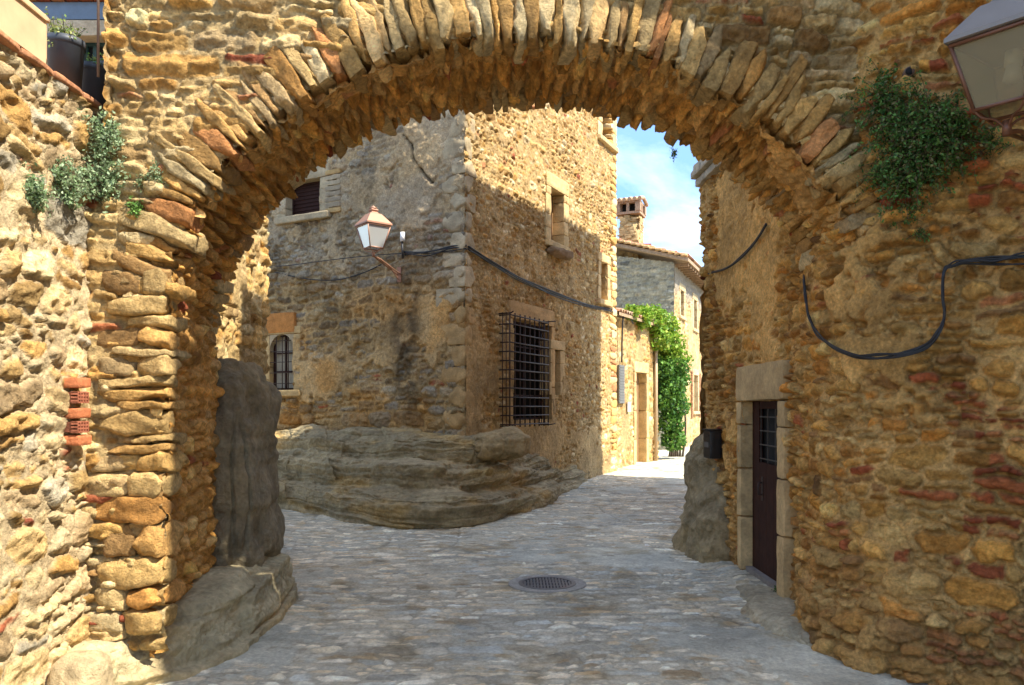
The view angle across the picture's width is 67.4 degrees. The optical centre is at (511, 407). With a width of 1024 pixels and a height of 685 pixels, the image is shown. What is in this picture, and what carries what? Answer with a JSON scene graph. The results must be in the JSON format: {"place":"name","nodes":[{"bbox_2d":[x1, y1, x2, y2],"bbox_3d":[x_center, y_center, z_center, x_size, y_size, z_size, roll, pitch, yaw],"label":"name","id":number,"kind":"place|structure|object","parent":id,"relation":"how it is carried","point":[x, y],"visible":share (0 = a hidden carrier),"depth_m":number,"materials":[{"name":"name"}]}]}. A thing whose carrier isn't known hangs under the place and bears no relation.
{"place":"outdoors","nodes":[
{"label":"outdoors","id":0,"kind":"place"},
{"bbox_2d":[156,446,927,684],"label":"street paving","id":1,"kind":"structure","parent":0,"point":[648,604],"depth_m":6.63,"materials":[{"name":"grey stone"}]},
{"bbox_2d":[0,29,105,684],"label":"terrace wall","id":2,"kind":"structure","parent":1,"relation":"on","point":[47,582],"depth_m":4.23,"materials":[{"name":"stone"}]},
{"bbox_2d":[0,0,49,63],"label":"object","id":3,"kind":"structure","parent":2,"relation":"on","point":[23,24],"depth_m":4.09,"materials":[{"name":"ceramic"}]},
{"bbox_2d":[19,160,58,219],"bbox_3d":[-2.553,-1.173,4.131,0.206,0.322,0.200,0,0,0],"label":"wall plant","id":4,"kind":"object","parent":2,"relation":"attached to","point":[37,197],"depth_m":4.11,"materials":[{"name":"green plant"}]},
{"bbox_2d":[45,7,87,88],"bbox_3d":[-2.775,-2.156,4.699,0.299,0.502,0.262,0,0,0],"label":"plant pot","id":5,"kind":"object","parent":2,"relation":"on","point":[66,49],"visible":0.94,"depth_m":4.65,"materials":[{"name":"grey plastic"}]},
{"bbox_2d":[29,0,104,64],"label":"terrace house","id":6,"kind":"structure","parent":2,"relation":"on","point":[81,13],"depth_m":6.58,"materials":[{"name":"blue paint"}]},
{"bbox_2d":[84,43,104,63],"bbox_3d":[-3.625,-3.034,6.775,0.283,0.365,0.050,0,0,0],"label":"window","id":7,"kind":"structure","parent":6,"relation":"in","point":[90,47],"depth_m":6.76,"materials":[{"name":"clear glass"}]},
{"bbox_2d":[48,154,108,213],"bbox_3d":[-2.559,-1.309,4.540,0.298,0.368,0.510,0,0,0],"label":"wall plant","id":8,"kind":"object","parent":2,"relation":"attached to","point":[70,193],"depth_m":4.42,"materials":[{"name":"green plant"}]},
{"bbox_2d":[81,51,105,105],"bbox_3d":[-2.720,-2.120,5.006,0.290,0.429,0.259,0,0,34],"label":"plant pot","id":9,"kind":"object","parent":2,"relation":"on","point":[93,84],"visible":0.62,"depth_m":4.94,"materials":[{"name":"grey plastic"}]},
{"bbox_2d":[77,105,130,201],"bbox_3d":[-2.502,-1.538,4.685,0.359,0.601,0.243,0,0,0],"label":"wall plant","id":10,"kind":"object","parent":2,"relation":"attached to","point":[102,135],"depth_m":4.66,"materials":[{"name":"green plant"}]},
{"bbox_2d":[165,216,271,380],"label":"stone house","id":11,"kind":"structure","parent":1,"relation":"on","point":[242,334],"depth_m":8.83,"materials":[{"name":"stone"}]},
{"bbox_2d":[264,103,618,479],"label":"stone house","id":12,"kind":"structure","parent":1,"relation":"on","point":[462,342],"depth_m":14.34,"materials":[{"name":"stone"}]},
{"bbox_2d":[274,335,293,389],"bbox_3d":[-4.423,-0.889,15.047,0.627,1.080,0.050,0,0,28],"label":"window","id":13,"kind":"structure","parent":12,"relation":"in","point":[279,343],"depth_m":15.09,"materials":[{"name":"grey glass"}]},
{"bbox_2d":[292,181,319,214],"bbox_3d":[-3.907,-4.017,14.852,0.865,0.653,0.050,0,0,28],"label":"window","id":14,"kind":"structure","parent":12,"relation":"in","point":[307,201],"depth_m":14.88,"materials":[{"name":"brown wood"}]},
{"bbox_2d":[274,264,381,280],"bbox_3d":[-3.505,-2.519,14.415,2.622,0.299,0.052,0,0,28],"label":"cable","id":15,"kind":"object","parent":12,"relation":"attached to","point":[335,279],"visible":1,"depth_m":14.24,"materials":[{"name":"black rubber"}]},
{"bbox_2d":[283,253,400,265],"bbox_3d":[-3.320,-2.754,14.285,3.039,0.051,0.084,0,0,28],"label":"cable","id":16,"kind":"object","parent":12,"relation":"attached to","point":[341,258],"visible":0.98,"depth_m":14.17,"materials":[{"name":"black rubber"}]},
{"bbox_2d":[354,206,401,281],"bbox_3d":[-2.109,-2.787,12.981,0.590,1.105,1.278,0,0,32],"label":"wall lantern","id":17,"kind":"object","parent":12,"relation":"attached to","point":[373,226],"depth_m":12.60,"materials":[{"name":"white glass"}]},
{"bbox_2d":[400,232,404,258],"bbox_3d":[-1.926,-2.863,13.539,0.086,0.461,0.090,0,0,0],"label":"conduit","id":18,"kind":"object","parent":12,"relation":"attached to","point":[402,237],"visible":1,"depth_m":13.52,"materials":[{"name":"white plastic"}]},
{"bbox_2d":[404,245,467,255],"bbox_3d":[-1.363,-2.694,13.248,1.326,0.160,0.119,0,0,27],"label":"cable","id":19,"kind":"object","parent":12,"relation":"attached to","point":[426,252],"visible":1,"depth_m":13.18,"materials":[{"name":"black rubber"}]},
{"bbox_2d":[513,321,542,419],"bbox_3d":[0.220,-0.729,15.394,0.050,1.932,1.711,0,0,28],"label":"window","id":20,"kind":"structure","parent":12,"relation":"in","point":[517,327],"depth_m":15.57,"materials":[{"name":"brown wood"}]},
{"bbox_2d":[468,246,612,311],"bbox_3d":[0.893,-2.534,16.130,0.052,0.431,7.024,0,0,28],"label":"cable","id":21,"kind":"object","parent":12,"relation":"attached to","point":[496,265],"visible":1,"depth_m":15.18,"materials":[{"name":"black rubber"}]},
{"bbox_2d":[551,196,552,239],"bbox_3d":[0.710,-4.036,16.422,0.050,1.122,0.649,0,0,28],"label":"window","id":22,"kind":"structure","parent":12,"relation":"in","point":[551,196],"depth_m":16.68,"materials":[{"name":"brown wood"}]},
{"bbox_2d":[81,0,881,657],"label":"stone archway","id":23,"kind":"object","parent":1,"relation":"on","point":[239,120],"visible":0.91,"depth_m":4.98,"materials":[{"name":"beige stone"}]},
{"bbox_2d":[97,0,99,76],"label":"drain pipe","id":24,"kind":"object","parent":23,"relation":"attached to","point":[98,38],"visible":1,"depth_m":4.63,"materials":[{"name":"grey metal"}]},
{"bbox_2d":[124,196,143,217],"bbox_3d":[-2.313,-1.220,4.708,0.135,0.163,0.112,0,0,12],"label":"wall plant","id":25,"kind":"object","parent":23,"relation":"attached to","point":[136,207],"depth_m":4.70,"materials":[{"name":"green plant"}]},
{"bbox_2d":[133,158,168,193],"bbox_3d":[-2.216,-1.424,4.735,0.251,0.220,0.125,0,0,0],"label":"wall plant","id":26,"kind":"object","parent":23,"relation":"attached to","point":[157,176],"depth_m":4.72,"materials":[{"name":"green plant"}]},
{"bbox_2d":[669,147,678,161],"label":"wall plant","id":27,"kind":"object","parent":23,"relation":"attached to","point":[674,152],"depth_m":6.42,"materials":[{"name":"green plant"}]},
{"bbox_2d":[508,575,585,593],"bbox_3d":[0.350,1.752,7.620,0.770,0.036,0.770,0,0,0],"label":"manhole cover","id":28,"kind":"object","parent":1,"relation":"on","point":[538,584],"visible":0.98,"depth_m":7.59,"materials":[{"name":"metal"}]},
{"bbox_2d":[735,580,812,646],"bbox_3d":[2.224,1.709,6.550,0.615,0.138,2.100,0,0,0],"label":"kerb ledge","id":29,"kind":"object","parent":1,"relation":"on","point":[766,607],"visible":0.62,"depth_m":6.35,"materials":[{"name":"grey stone"}]},
{"bbox_2d":[801,632,809,643],"bbox_3d":[2.199,1.699,5.650,0.128,0.080,0.102,0,0,0],"label":"kerb stone","id":30,"kind":"object","parent":29,"relation":"on","point":[805,637],"visible":0.49,"depth_m":5.63,"materials":[{"name":"grey stone"}]},
{"bbox_2d":[691,0,1023,684],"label":"stone house","id":31,"kind":"structure","parent":1,"relation":"on","point":[874,511],"depth_m":5.10,"materials":[{"name":"stone"}]},
{"bbox_2d":[702,429,721,458],"bbox_3d":[2.310,0.414,8.868,0.152,0.340,0.268,0,0,-3],"label":"trash bin","id":32,"kind":"object","parent":31,"relation":"attached to","point":[712,443],"visible":1,"depth_m":8.74,"materials":[{"name":"metal"}]},
{"bbox_2d":[708,223,766,274],"bbox_3d":[2.379,-1.636,8.317,0.072,0.235,2.068,0,0,-1],"label":"cable","id":33,"kind":"object","parent":31,"relation":"attached to","point":[738,259],"visible":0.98,"depth_m":7.87,"materials":[{"name":"black rubber"}]},
{"bbox_2d":[753,400,784,581],"bbox_3d":[2.524,0.790,7.471,0.130,1.719,1.089,0,0,0],"label":"door","id":34,"kind":"structure","parent":31,"relation":"in","point":[765,426],"depth_m":7.63,"materials":[{"name":"brown wood"}]},
{"bbox_2d":[902,66,914,76],"bbox_3d":[2.622,-2.207,5.109,0.062,0.067,0.185,0,0,13],"label":"drain spout","id":35,"kind":"object","parent":31,"relation":"attached to","point":[909,71],"visible":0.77,"depth_m":5.02,"materials":[{"name":"grey metal"}]},
{"bbox_2d":[889,200,931,242],"bbox_3d":[2.606,-1.207,5.047,0.125,0.286,0.275,0,0,-26],"label":"wall plant","id":36,"kind":"object","parent":31,"relation":"attached to","point":[924,236],"depth_m":5.00,"materials":[{"name":"green plant"}]},
{"bbox_2d":[802,252,1023,359],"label":"cable","id":37,"kind":"object","parent":31,"relation":"attached to","point":[938,331],"visible":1,"depth_m":4.88,"materials":[{"name":"black rubber"}]},
{"bbox_2d":[839,56,1022,224],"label":"climbing plant","id":38,"kind":"object","parent":31,"relation":"attached to","point":[932,136],"visible":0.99,"depth_m":4.91,"materials":[{"name":"green plant"}]},
{"bbox_2d":[944,0,1023,141],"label":"wall lantern","id":39,"kind":"object","parent":31,"relation":"attached to","point":[984,43],"depth_m":4.05,"materials":[{"name":"white glass"}]},
{"bbox_2d":[962,263,1023,265],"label":"cable","id":40,"kind":"object","parent":31,"relation":"attached to","point":[997,264],"visible":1,"depth_m":4.70,"materials":[{"name":"black rubber"}]},
{"bbox_2d":[975,125,1014,159],"bbox_3d":[2.971,-1.641,4.752,0.207,0.248,0.214,0,0,23],"label":"wall plant","id":41,"kind":"object","parent":31,"relation":"attached to","point":[996,142],"depth_m":4.72,"materials":[{"name":"green plant"}]},
{"bbox_2d":[616,117,704,330],"label":"sky","id":42,"kind":"structure","parent":0,"point":[645,165],"materials":[{"name":"blue"}]},
{"label":"ground","id":43,"kind":"structure","parent":0,"visible":0},
{"bbox_2d":[46,650,113,684],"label":"stone block","id":44,"kind":"structure","parent":43,"relation":"on","point":[84,667],"depth_m":4.26,"materials":[{"name":"beige stone"}]},
{"bbox_2d":[66,553,298,684],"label":"rock ledge","id":45,"kind":"object","parent":43,"relation":"on","point":[226,613],"visible":0.45,"depth_m":5.42,"materials":[{"name":"grey stone"}]},
{"bbox_2d":[211,358,284,566],"bbox_3d":[-2.448,0.701,6.801,0.733,2.272,1.297,0,0,0],"label":"standing rock","id":46,"kind":"object","parent":43,"relation":"on","point":[249,530],"visible":0.52,"depth_m":6.38,"materials":[{"name":"grey stone"}]},
{"bbox_2d":[275,424,589,529],"bbox_3d":[-2.715,1.074,14.469,9.580,1.546,6.949,0,0,0],"label":"rock outcrop","id":47,"kind":"object","parent":43,"relation":"on","point":[404,478],"visible":0.67,"depth_m":12.62,"materials":[{"name":"grey stone"}]},
{"bbox_2d":[473,426,530,460],"bbox_3d":[-0.206,0.613,12.953,1.054,0.610,0.910,0,0,0],"label":"boulder","id":48,"kind":"object","parent":47,"relation":"on","point":[509,443],"visible":0.94,"depth_m":12.59,"materials":[{"name":"grey stone"}]},
{"bbox_2d":[616,308,666,468],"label":"stone house","id":49,"kind":"structure","parent":43,"relation":"on","point":[635,425],"depth_m":21.00,"materials":[{"name":"beige stone"}]},
{"bbox_2d":[621,313,633,361],"bbox_3d":[3.045,-1.819,20.163,0.073,1.298,0.829,0,0,30],"label":"cable","id":50,"kind":"object","parent":49,"relation":"attached to","point":[622,337],"visible":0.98,"depth_m":19.83,"materials":[{"name":"rubber"}]},
{"bbox_2d":[627,402,630,411],"bbox_3d":[3.124,-0.023,20.489,0.020,0.260,0.240,0,0,28],"label":"wall plate","id":51,"kind":"object","parent":49,"relation":"attached to","point":[628,406],"depth_m":20.45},
{"bbox_2d":[636,373,638,461],"bbox_3d":[3.399,0.284,21.676,0.060,2.532,0.893,0,0,28],"label":"door frame","id":52,"kind":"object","parent":49,"relation":"in","point":[637,381],"depth_m":21.97,"materials":[{"name":"beige stone"}]},
{"bbox_2d":[654,333,657,460],"bbox_3d":[4.276,-0.393,22.634,0.107,3.886,0.292,0,0,34],"label":"downpipe","id":53,"kind":"object","parent":49,"relation":"attached to","point":[655,405],"visible":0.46,"depth_m":22.52,"materials":[{"name":"metal"}]},
{"bbox_2d":[623,303,693,456],"bbox_3d":[4.224,-0.714,22.305,1.264,4.638,4.603,0,0,33],"label":"ivy","id":54,"kind":"object","parent":49,"relation":"attached to","point":[673,379],"visible":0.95,"depth_m":22.85,"materials":[{"name":"green plant"}]},
{"bbox_2d":[616,196,703,449],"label":"stone house","id":55,"kind":"structure","parent":43,"relation":"on","point":[669,281],"depth_m":29.00,"materials":[{"name":"grey stone"}]},
{"bbox_2d":[672,427,730,562],"bbox_3d":[2.482,0.951,9.330,0.992,2.903,1.606,0,0,0],"label":"rock buttress","id":56,"kind":"object","parent":43,"relation":"on","point":[701,534],"visible":0.21,"depth_m":8.94,"materials":[{"name":"grey stone"}]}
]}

